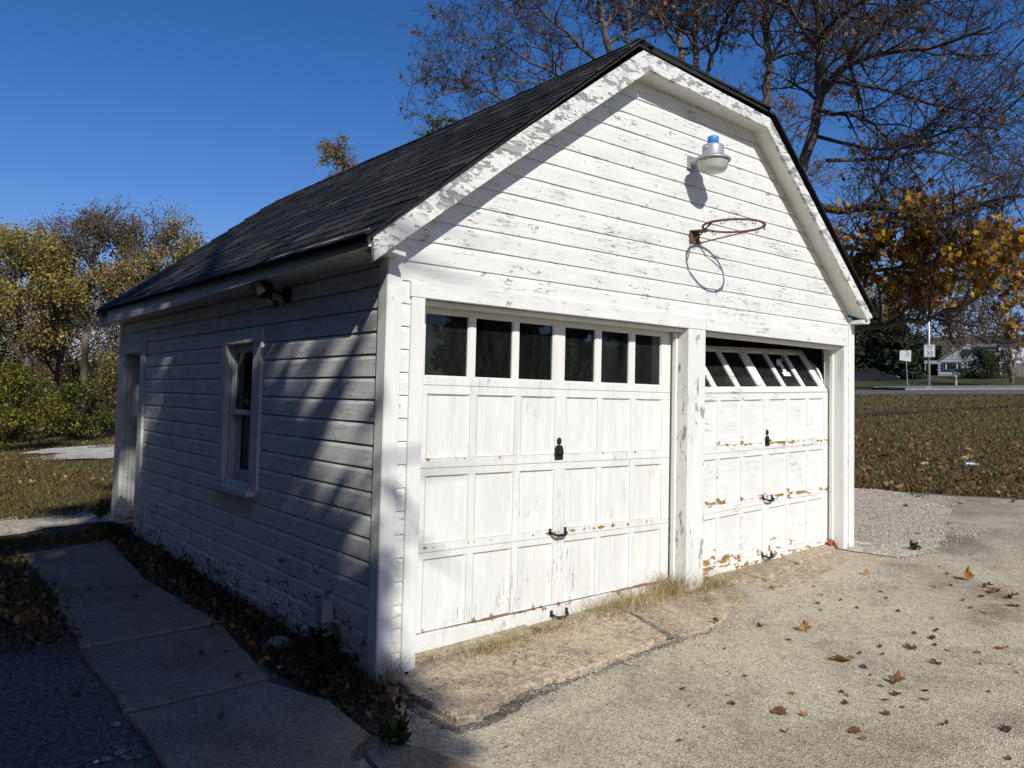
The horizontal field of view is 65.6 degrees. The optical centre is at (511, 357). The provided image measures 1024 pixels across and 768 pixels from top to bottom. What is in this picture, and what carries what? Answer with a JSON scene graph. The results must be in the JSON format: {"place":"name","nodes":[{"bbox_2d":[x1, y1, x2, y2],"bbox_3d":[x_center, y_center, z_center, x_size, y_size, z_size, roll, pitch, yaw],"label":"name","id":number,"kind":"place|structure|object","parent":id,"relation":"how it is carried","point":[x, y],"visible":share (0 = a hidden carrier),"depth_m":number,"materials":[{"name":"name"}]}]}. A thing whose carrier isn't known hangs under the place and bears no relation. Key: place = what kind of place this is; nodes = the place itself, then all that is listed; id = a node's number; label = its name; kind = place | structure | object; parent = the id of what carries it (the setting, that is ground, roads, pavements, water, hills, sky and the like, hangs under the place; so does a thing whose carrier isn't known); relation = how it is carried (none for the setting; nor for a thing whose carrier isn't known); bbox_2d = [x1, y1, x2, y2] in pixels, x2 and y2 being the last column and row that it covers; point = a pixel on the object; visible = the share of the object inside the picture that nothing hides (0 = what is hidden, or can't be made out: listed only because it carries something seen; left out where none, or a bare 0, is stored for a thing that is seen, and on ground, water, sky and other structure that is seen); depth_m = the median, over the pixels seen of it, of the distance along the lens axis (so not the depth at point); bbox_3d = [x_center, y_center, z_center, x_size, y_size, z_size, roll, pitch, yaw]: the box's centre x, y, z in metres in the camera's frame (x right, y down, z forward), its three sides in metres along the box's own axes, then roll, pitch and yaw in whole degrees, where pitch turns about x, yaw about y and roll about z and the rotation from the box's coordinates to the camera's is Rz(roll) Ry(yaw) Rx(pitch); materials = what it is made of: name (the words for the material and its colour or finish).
{"place":"outdoors","nodes":[
{"label":"outdoors","id":0,"kind":"place"},
{"bbox_2d":[0,506,110,535],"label":"gravel path","id":1,"kind":"structure","parent":0,"point":[13,526],"depth_m":9.16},
{"bbox_2d":[89,498,110,517],"bbox_3d":[-4.821,1.774,9.348,0.310,0.239,0.289,4,-4,-39],"label":"weed","id":2,"kind":"object","parent":1,"relation":"on","point":[100,512],"visible":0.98,"depth_m":9.30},
{"bbox_2d":[0,431,116,620],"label":"lawn grass","id":3,"kind":"structure","parent":0,"point":[68,491],"depth_m":11.89,"materials":[{"name":"plant"}]},
{"bbox_2d":[429,620,551,661],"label":"dry grass","id":4,"kind":"structure","parent":0,"point":[499,643],"depth_m":4.91,"materials":[{"name":"plant"}]},
{"bbox_2d":[0,335,1023,628],"bbox_3d":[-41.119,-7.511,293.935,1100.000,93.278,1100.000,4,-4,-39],"label":"ground","id":5,"kind":"structure","parent":0,"point":[38,547],"depth_m":12.64,"materials":[{"name":"green plant"}]},
{"bbox_2d":[0,300,41,430],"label":"autumn tree","id":6,"kind":"object","parent":5,"relation":"on","point":[3,344],"visible":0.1,"depth_m":30.84,"materials":[{"name":"yellow plant"}]},
{"bbox_2d":[0,348,55,438],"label":"bush","id":7,"kind":"object","parent":5,"relation":"on","point":[5,357],"visible":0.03,"depth_m":28.66,"materials":[{"name":"green plant"}]},
{"bbox_2d":[0,354,79,445],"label":"bush","id":8,"kind":"object","parent":5,"relation":"on","point":[19,423],"visible":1,"depth_m":22.73,"materials":[{"name":"green plant"}]},
{"bbox_2d":[0,537,82,651],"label":"leaf litter","id":9,"kind":"object","parent":5,"relation":"on","point":[27,591],"visible":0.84,"depth_m":5.52,"materials":[{"name":"plant"}]},
{"bbox_2d":[0,373,96,438],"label":"bush","id":10,"kind":"object","parent":5,"relation":"on","point":[70,433],"visible":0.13,"depth_m":28.08,"materials":[{"name":"green plant"}]},
{"bbox_2d":[0,213,97,439],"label":"autumn tree","id":11,"kind":"object","parent":5,"relation":"on","point":[27,258],"visible":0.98,"depth_m":27.77,"materials":[{"name":"yellow plant"}]},
{"bbox_2d":[0,265,112,427],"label":"autumn tree","id":12,"kind":"object","parent":5,"relation":"on","point":[45,371],"visible":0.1,"depth_m":39.41,"materials":[{"name":"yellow plant"}]},
{"bbox_2d":[0,233,119,434],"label":"autumn tree","id":13,"kind":"object","parent":5,"relation":"on","point":[59,355],"visible":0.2,"depth_m":30.98,"materials":[{"name":"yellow plant"}]},
{"bbox_2d":[0,436,130,616],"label":"leaf litter","id":14,"kind":"object","parent":5,"relation":"on","point":[5,599],"visible":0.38,"depth_m":8.52,"materials":[{"name":"plant"}]},
{"bbox_2d":[19,444,113,459],"bbox_3d":[-8.689,2.382,21.791,8.020,0.652,7.947,4,-4,-39],"label":"gravel patch","id":15,"kind":"object","parent":5,"relation":"on","point":[82,452],"visible":0.27,"depth_m":20.91,"materials":[{"name":"stone"}]},
{"bbox_2d":[32,379,115,436],"bbox_3d":[-14.486,1.667,26.417,2.572,1.891,2.338,1,-3,-2],"label":"bush","id":16,"kind":"object","parent":5,"relation":"on","point":[79,391],"visible":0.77,"depth_m":26.09,"materials":[{"name":"green plant"}]},
{"bbox_2d":[3,194,157,410],"bbox_3d":[-16.008,-1.562,30.079,4.978,9.385,3.843,2,-3,-6],"label":"autumn tree","id":17,"kind":"object","parent":5,"relation":"on","point":[108,279],"visible":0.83,"depth_m":29.81,"materials":[{"name":"yellow plant"}]},
{"bbox_2d":[53,355,116,431],"bbox_3d":[-16.667,1.493,32.026,3.628,3.161,4.008,4,-4,-39],"label":"bush","id":18,"kind":"object","parent":5,"relation":"on","point":[75,377],"visible":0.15,"depth_m":31.34,"materials":[{"name":"green plant"}]},
{"bbox_2d":[53,271,127,409],"bbox_3d":[-19.381,0.065,39.514,6.880,9.205,6.661,4,-4,-39],"label":"autumn tree","id":19,"kind":"object","parent":5,"relation":"on","point":[114,336],"visible":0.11,"depth_m":39.16,"materials":[{"name":"grey plant"}]},
{"bbox_2d":[74,348,118,431],"bbox_3d":[-14.124,1.194,28.720,2.969,3.057,2.909,4,-4,-39],"label":"bush","id":20,"kind":"object","parent":5,"relation":"on","point":[109,368],"visible":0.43,"depth_m":28.27,"materials":[{"name":"green plant"}]},
{"bbox_2d":[76,196,212,331],"bbox_3d":[-14.682,-1.600,31.936,5.218,9.873,4.581,4,-4,-39],"label":"autumn tree","id":21,"kind":"object","parent":5,"relation":"on","point":[163,243],"visible":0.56,"depth_m":31.61,"materials":[{"name":"yellow plant"}]},
{"bbox_2d":[86,522,405,734],"bbox_3d":[-2.644,1.842,6.448,0.502,0.096,6.699,4,-4,-39],"label":"soil strip","id":22,"kind":"object","parent":5,"relation":"on","point":[372,727],"visible":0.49,"depth_m":5.04,"materials":[{"name":"soil"}]},
{"bbox_2d":[109,523,136,537],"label":"weed","id":23,"kind":"object","parent":22,"relation":"on","point":[125,530],"visible":0.92,"depth_m":8.19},
{"bbox_2d":[169,552,193,573],"bbox_3d":[-2.816,1.766,6.779,0.200,0.170,0.191,2,-3,-21],"label":"weed","id":24,"kind":"object","parent":22,"relation":"on","point":[179,567],"visible":0.91,"depth_m":6.76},
{"bbox_2d":[90,519,405,709],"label":"wall weeds","id":25,"kind":"object","parent":22,"relation":"on","point":[353,687],"depth_m":5.22,"materials":[{"name":"plant"}]},
{"bbox_2d":[99,534,414,723],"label":"leaf litter","id":26,"kind":"object","parent":22,"relation":"on","point":[383,702],"visible":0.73,"depth_m":5.14,"materials":[{"name":"plant"}]},
{"bbox_2d":[264,635,293,651],"bbox_3d":[-1.463,1.806,5.022,0.176,0.088,0.206,1,-3,5],"label":"stone","id":27,"kind":"object","parent":22,"relation":"on","point":[280,638],"visible":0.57,"depth_m":4.99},
{"bbox_2d":[292,626,340,662],"bbox_3d":[-1.167,1.729,4.738,0.286,0.227,0.345,1,-3,9],"label":"weed","id":28,"kind":"object","parent":22,"relation":"on","point":[313,640],"visible":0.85,"depth_m":4.76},
{"bbox_2d":[311,645,359,685],"bbox_3d":[-0.981,1.724,4.437,0.270,0.192,0.270,2,-3,-15],"label":"weed","id":29,"kind":"object","parent":22,"relation":"on","point":[333,667],"visible":0.99,"depth_m":4.44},
{"bbox_2d":[356,643,423,688],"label":"dry grass","id":30,"kind":"structure","parent":22,"relation":"on","point":[385,678],"depth_m":4.37,"materials":[{"name":"plant"}]},
{"bbox_2d":[23,541,477,767],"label":"walkway","id":31,"kind":"structure","parent":5,"relation":"on","point":[169,686],"depth_m":4.28,"materials":[{"name":"concrete"}]},
{"bbox_2d":[314,133,361,178],"bbox_3d":[-7.438,-3.361,33.564,2.375,12.247,2.095,0,-3,31],"label":"autumn tree","id":32,"kind":"object","parent":5,"relation":"on","point":[329,153],"visible":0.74,"depth_m":33.49,"materials":[{"name":"yellow plant"}]},
{"bbox_2d":[413,114,455,138],"bbox_3d":[-2.416,-2.558,23.862,6.397,9.704,6.150,4,-4,-39],"label":"pine tree","id":33,"kind":"object","parent":5,"relation":"on","point":[438,125],"visible":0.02,"depth_m":24.01,"materials":[{"name":"green plant"}]},
{"bbox_2d":[93,33,874,682],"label":"garage","id":34,"kind":"structure","parent":5,"relation":"on","point":[413,415],"depth_m":5.88,"materials":[{"name":"paint"}]},
{"bbox_2d":[113,341,147,535],"bbox_3d":[-4.172,0.897,8.883,0.321,2.101,1.080,4,-4,-39],"label":"side door","id":35,"kind":"structure","parent":34,"relation":"in","point":[130,442],"depth_m":9.08,"materials":[{"name":"paint"}]},
{"bbox_2d":[206,328,266,497],"bbox_3d":[-2.118,0.424,6.310,0.264,1.261,0.905,4,-4,-39],"label":"side window","id":36,"kind":"structure","parent":34,"relation":"in","point":[241,366],"depth_m":6.43,"materials":[{"name":"paint"}]},
{"bbox_2d":[250,281,291,308],"bbox_3d":[-1.688,-0.435,5.580,0.282,0.188,0.189,2,-3,-8],"label":"floodlight","id":37,"kind":"object","parent":34,"relation":"attached to","point":[264,289],"visible":1,"depth_m":5.54,"materials":[{"name":"black plastic"}]},
{"bbox_2d":[316,597,332,644],"bbox_3d":[-1.155,1.717,4.875,0.076,0.468,0.086,4,-4,-39],"label":"electrical box","id":38,"kind":"object","parent":34,"relation":"attached to","point":[324,610],"visible":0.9,"depth_m":4.86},
{"bbox_2d":[415,306,670,653],"bbox_3d":[0.315,0.788,5.524,2.429,2.153,0.101,4,-4,-39],"label":"overhead door","id":39,"kind":"structure","parent":34,"relation":"in","point":[553,498],"depth_m":5.46,"materials":[{"name":"paint"}]},
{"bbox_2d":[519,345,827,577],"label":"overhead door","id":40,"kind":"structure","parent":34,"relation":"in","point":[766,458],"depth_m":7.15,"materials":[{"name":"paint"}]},
{"bbox_2d":[687,135,730,174],"bbox_3d":[1.525,-1.564,6.171,0.274,0.285,0.358,4,-4,-39],"label":"yard light","id":41,"kind":"object","parent":34,"relation":"attached to","point":[713,159],"visible":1,"depth_m":6.07,"materials":[{"name":"metal"}]},
{"bbox_2d":[689,218,765,243],"bbox_3d":[1.645,-0.960,6.095,0.475,0.098,0.600,4,-4,-39],"label":"basketball hoop","id":42,"kind":"object","parent":34,"relation":"attached to","point":[694,236],"visible":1,"depth_m":6.22,"materials":[{"name":"metal"}]},
{"bbox_2d":[0,492,1023,767],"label":"asphalt drive","id":43,"kind":"structure","parent":5,"relation":"on","point":[46,720],"depth_m":3.95,"materials":[{"name":"asphalt"}]},
{"bbox_2d":[0,539,107,654],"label":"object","id":44,"kind":"structure","parent":43,"relation":"on","point":[23,595],"depth_m":5.54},
{"bbox_2d":[71,691,82,697],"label":"fallen leaf","id":45,"kind":"object","parent":43,"relation":"on","point":[76,694],"visible":1,"depth_m":4.04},
{"bbox_2d":[115,748,125,755],"bbox_3d":[-1.743,1.755,3.538,0.044,0.022,0.042,3,-3,-31],"label":"stone","id":46,"kind":"object","parent":43,"relation":"on","point":[118,752],"visible":1,"depth_m":3.53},
{"bbox_2d":[395,0,705,139],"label":"maple tree","id":47,"kind":"object","parent":5,"relation":"on","point":[466,81],"visible":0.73,"depth_m":15.96,"materials":[{"name":"brown plant"}]},
{"bbox_2d":[567,0,778,73],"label":"maple tree","id":48,"kind":"object","parent":5,"relation":"on","point":[659,8],"visible":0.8,"depth_m":15.95,"materials":[{"name":"brown plant"}]},
{"bbox_2d":[716,70,851,191],"bbox_3d":[8.469,-3.948,29.077,7.755,12.583,6.871,0,-3,26],"label":"bare tree","id":49,"kind":"object","parent":5,"relation":"on","point":[787,103],"visible":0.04,"depth_m":27.73,"materials":[{"name":"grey plant"}]},
{"bbox_2d":[668,0,919,123],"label":"maple tree","id":50,"kind":"object","parent":5,"relation":"on","point":[765,27],"visible":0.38,"depth_m":14.83,"materials":[{"name":"brown plant"}]},
{"bbox_2d":[690,0,1023,361],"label":"maple tree","id":51,"kind":"object","parent":5,"relation":"on","point":[926,234],"visible":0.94,"depth_m":10.67,"materials":[{"name":"brown plant"}]},
{"bbox_2d":[887,387,971,388],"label":"verge","id":52,"kind":"structure","parent":5,"relation":"on","point":[950,387],"depth_m":59.75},
{"bbox_2d":[882,258,931,387],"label":"street lamp","id":53,"kind":"object","parent":52,"relation":"on","point":[929,377],"visible":0.45,"depth_m":58.44,"materials":[{"name":"metal"}]},
{"bbox_2d":[924,345,934,356],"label":"speed limit sign","id":54,"kind":"object","parent":53,"relation":"attached to","point":[929,350],"visible":1,"depth_m":58.27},
{"bbox_2d":[854,393,1023,498],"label":"lawn grass","id":55,"kind":"structure","parent":5,"relation":"on","point":[916,404],"depth_m":18.35,"materials":[{"name":"plant"}]},
{"bbox_2d":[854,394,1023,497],"bbox_3d":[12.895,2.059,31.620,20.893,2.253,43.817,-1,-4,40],"label":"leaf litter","id":56,"kind":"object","parent":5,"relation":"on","point":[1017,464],"visible":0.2,"depth_m":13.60,"materials":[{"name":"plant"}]},
{"bbox_2d":[854,403,1023,417],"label":"bare soil line","id":57,"kind":"object","parent":5,"relation":"on","point":[895,412],"visible":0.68,"depth_m":29.58,"materials":[{"name":"brown soil"}]},
{"bbox_2d":[905,387,1023,389],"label":"kerb","id":58,"kind":"structure","parent":5,"relation":"on","point":[997,388],"depth_m":56.94,"materials":[{"name":"concrete"}]},
{"bbox_2d":[0,0,1023,360],"label":"sky","id":59,"kind":"structure","parent":0,"point":[217,108],"materials":[{"name":"blue"}]},
{"bbox_2d":[623,565,747,602],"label":"dry grass","id":60,"kind":"structure","parent":0,"point":[672,585],"depth_m":6.08,"materials":[{"name":"plant"}]},
{"bbox_2d":[357,495,1023,767],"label":"driveway","id":61,"kind":"structure","parent":0,"point":[984,513],"depth_m":4.38,"materials":[{"name":"concrete"}]},
{"bbox_2d":[382,669,404,685],"bbox_3d":[-0.663,1.802,4.449,0.151,0.086,0.121,4,-4,-44],"label":"stone","id":62,"kind":"object","parent":61,"relation":"on","point":[398,678],"visible":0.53,"depth_m":4.42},
{"bbox_2d":[376,710,411,744],"bbox_3d":[-0.551,1.740,3.686,0.165,0.198,0.166,4,-4,-39],"label":"weed","id":63,"kind":"object","parent":61,"relation":"on","point":[393,731],"visible":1,"depth_m":3.67,"materials":[{"name":"green plant"}]},
{"bbox_2d":[390,625,717,733],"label":"dirt","id":64,"kind":"structure","parent":61,"relation":"on","point":[487,720],"depth_m":4.12,"materials":[{"name":"soil"}]},
{"bbox_2d":[400,544,858,723],"bbox_3d":[1.302,1.826,5.930,5.012,0.298,1.195,4,-4,-39],"label":"apron","id":65,"kind":"object","parent":61,"relation":"on","point":[456,690],"visible":0.54,"depth_m":4.94,"materials":[{"name":"beige concrete"}]},
{"bbox_2d":[415,644,456,663],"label":"dry grass","id":66,"kind":"structure","parent":65,"relation":"on","point":[425,654],"depth_m":4.72,"materials":[{"name":"plant"}]},
{"bbox_2d":[497,612,604,639],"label":"dry grass","id":67,"kind":"structure","parent":65,"relation":"on","point":[552,627],"depth_m":5.25,"materials":[{"name":"plant"}]},
{"bbox_2d":[541,581,693,625],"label":"dry grass","id":68,"kind":"structure","parent":65,"relation":"on","point":[621,599],"depth_m":5.69,"materials":[{"name":"plant"}]},
{"bbox_2d":[629,612,679,638],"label":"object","id":69,"kind":"structure","parent":65,"relation":"on","point":[664,632],"depth_m":5.33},
{"bbox_2d":[437,553,922,728],"bbox_3d":[1.478,1.815,5.640,5.013,0.238,0.858,4,-4,-39],"label":"apron grit","id":70,"kind":"object","parent":65,"relation":"on","point":[764,614],"visible":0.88,"depth_m":5.33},
{"bbox_2d":[826,539,837,548],"bbox_3d":[3.089,1.806,7.664,0.056,0.090,0.062,-40,14,-9],"label":"brick","id":71,"kind":"object","parent":65,"relation":"on","point":[830,542],"visible":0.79,"depth_m":7.64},
{"bbox_2d":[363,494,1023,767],"bbox_3d":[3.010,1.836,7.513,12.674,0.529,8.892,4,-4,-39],"label":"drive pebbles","id":72,"kind":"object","parent":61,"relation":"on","point":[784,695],"visible":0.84,"depth_m":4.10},
{"bbox_2d":[769,706,787,714],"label":"fallen leaf","id":73,"kind":"object","parent":61,"relation":"on","point":[781,710],"visible":1,"depth_m":4.06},
{"bbox_2d":[799,620,810,630],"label":"fallen leaf","id":74,"kind":"object","parent":61,"relation":"on","point":[803,626],"visible":0.97,"depth_m":5.30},
{"bbox_2d":[830,655,852,660],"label":"fallen leaf","id":75,"kind":"object","parent":61,"relation":"on","point":[839,657],"visible":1,"depth_m":4.75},
{"bbox_2d":[848,726,861,732],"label":"fallen leaf","id":76,"kind":"object","parent":61,"relation":"on","point":[852,729],"visible":1,"depth_m":3.85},
{"bbox_2d":[839,488,952,556],"bbox_3d":[3.367,1.882,10.394,3.842,0.201,5.339,4,-4,-39],"label":"gravel strip","id":77,"kind":"object","parent":61,"relation":"on","point":[945,518],"visible":0.34,"depth_m":8.85,"materials":[{"name":"gravel"}]},
{"bbox_2d":[909,539,920,549],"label":"weed","id":78,"kind":"object","parent":77,"relation":"on","point":[913,545],"visible":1,"depth_m":7.56,"materials":[{"name":"green plant"}]},
{"bbox_2d":[885,670,907,681],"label":"fallen leaf","id":79,"kind":"object","parent":61,"relation":"on","point":[896,677],"visible":1,"depth_m":4.43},
{"bbox_2d":[963,565,974,578],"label":"fallen leaf","id":80,"kind":"object","parent":61,"relation":"on","point":[967,574],"visible":0.97,"depth_m":6.52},
{"bbox_2d":[999,723,1010,731],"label":"fallen leaf","id":81,"kind":"object","parent":61,"relation":"on","point":[1006,728],"visible":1,"depth_m":3.83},
{"bbox_2d":[686,568,745,593],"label":"dry grass","id":82,"kind":"structure","parent":0,"point":[713,584],"depth_m":6.26,"materials":[{"name":"plant"}]},
{"bbox_2d":[655,390,1023,394],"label":"road","id":83,"kind":"structure","parent":0,"point":[879,392],"depth_m":52.48,"materials":[{"name":"asphalt"}]},
{"bbox_2d":[900,350,910,389],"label":"road sign","id":84,"kind":"object","parent":83,"relation":"on","point":[903,355],"visible":1,"depth_m":58.28,"materials":[{"name":"metal"}]},
{"bbox_2d":[848,488,990,558],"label":"strip gravel","id":85,"kind":"structure","parent":0,"point":[926,523],"depth_m":8.61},
{"bbox_2d":[843,39,1023,221],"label":"overhead wire","id":86,"kind":"object","parent":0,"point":[970,94],"visible":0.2,"depth_m":22.64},
{"bbox_2d":[846,63,1023,231],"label":"overhead wire","id":87,"kind":"object","parent":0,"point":[941,143],"visible":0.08,"depth_m":26.03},
{"bbox_2d":[847,95,1022,251],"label":"overhead wire","id":88,"kind":"object","parent":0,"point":[961,151],"visible":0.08,"depth_m":24.97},
{"bbox_2d":[854,371,1023,387],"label":"lawn","id":89,"kind":"structure","parent":0,"point":[937,380],"depth_m":67.25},
{"bbox_2d":[848,312,888,372],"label":"spruce tree","id":90,"kind":"object","parent":89,"relation":"on","point":[864,338],"visible":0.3,"depth_m":76.23,"materials":[{"name":"green plant"}]},
{"bbox_2d":[854,297,893,371],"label":"spruce tree","id":91,"kind":"object","parent":89,"relation":"on","point":[875,314],"visible":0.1,"depth_m":78.04,"materials":[{"name":"green plant"}]},
{"bbox_2d":[854,368,899,380],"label":"parked car","id":92,"kind":"object","parent":89,"relation":"on","point":[867,374],"visible":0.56,"depth_m":72.19,"materials":[{"name":"paint"}]},
{"bbox_2d":[861,257,910,335],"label":"tree","id":93,"kind":"object","parent":89,"relation":"on","point":[872,290],"visible":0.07,"depth_m":96.58,"materials":[{"name":"brown plant"}]},
{"bbox_2d":[872,306,927,378],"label":"spruce tree","id":94,"kind":"object","parent":89,"relation":"on","point":[895,364],"visible":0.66,"depth_m":73.21,"materials":[{"name":"green plant"}]},
{"bbox_2d":[876,273,947,355],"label":"tree","id":95,"kind":"object","parent":89,"relation":"on","point":[912,330],"visible":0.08,"depth_m":106.69,"materials":[{"name":"brown plant"}]},
{"bbox_2d":[882,339,943,371],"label":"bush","id":96,"kind":"object","parent":89,"relation":"on","point":[938,355],"visible":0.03,"depth_m":93.91,"materials":[{"name":"green plant"}]},
{"bbox_2d":[910,331,937,373],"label":"spruce tree","id":97,"kind":"object","parent":89,"relation":"on","point":[915,348],"visible":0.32,"depth_m":81.33,"materials":[{"name":"green plant"}]},
{"bbox_2d":[900,211,1010,351],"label":"bare tree","id":98,"kind":"object","parent":89,"relation":"on","point":[955,316],"visible":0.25,"depth_m":97.81,"materials":[{"name":"grey plant"}]},
{"bbox_2d":[924,340,1023,375],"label":"house","id":99,"kind":"structure","parent":89,"relation":"on","point":[946,364],"depth_m":76.99,"materials":[{"name":"grey"}]},
{"bbox_2d":[942,362,960,370],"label":"window","id":100,"kind":"structure","parent":99,"relation":"in","point":[946,366],"depth_m":77.03,"materials":[{"name":"glass"}]},
{"bbox_2d":[954,347,999,378],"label":"bush","id":101,"kind":"object","parent":89,"relation":"on","point":[972,371],"visible":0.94,"depth_m":70.48,"materials":[{"name":"green plant"}]},
{"bbox_2d":[950,266,1014,346],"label":"tree","id":102,"kind":"object","parent":89,"relation":"on","point":[976,332],"visible":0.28,"depth_m":89.41,"materials":[{"name":"brown plant"}]},
{"bbox_2d":[974,348,1018,377],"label":"bush","id":103,"kind":"object","parent":89,"relation":"on","point":[1000,358],"visible":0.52,"depth_m":70.53,"materials":[{"name":"green plant"}]},
{"bbox_2d":[991,257,1023,328],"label":"tree","id":104,"kind":"object","parent":89,"relation":"on","point":[1015,303],"visible":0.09,"depth_m":84.41,"materials":[{"name":"brown plant"}]},
{"bbox_2d":[1001,363,1023,376],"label":"fence","id":105,"kind":"object","parent":89,"relation":"on","point":[1019,369],"visible":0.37,"depth_m":70.89,"materials":[{"name":"grey wood"}]},
{"bbox_2d":[890,385,1023,386],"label":"sidewalk","id":106,"kind":"structure","parent":0,"point":[961,386],"depth_m":60.33,"materials":[{"name":"concrete"}]},
{"bbox_2d":[975,254,1023,383],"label":"bare tree","id":107,"kind":"object","parent":106,"relation":"on","point":[1011,368],"visible":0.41,"depth_m":59.38,"materials":[{"name":"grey plant"}]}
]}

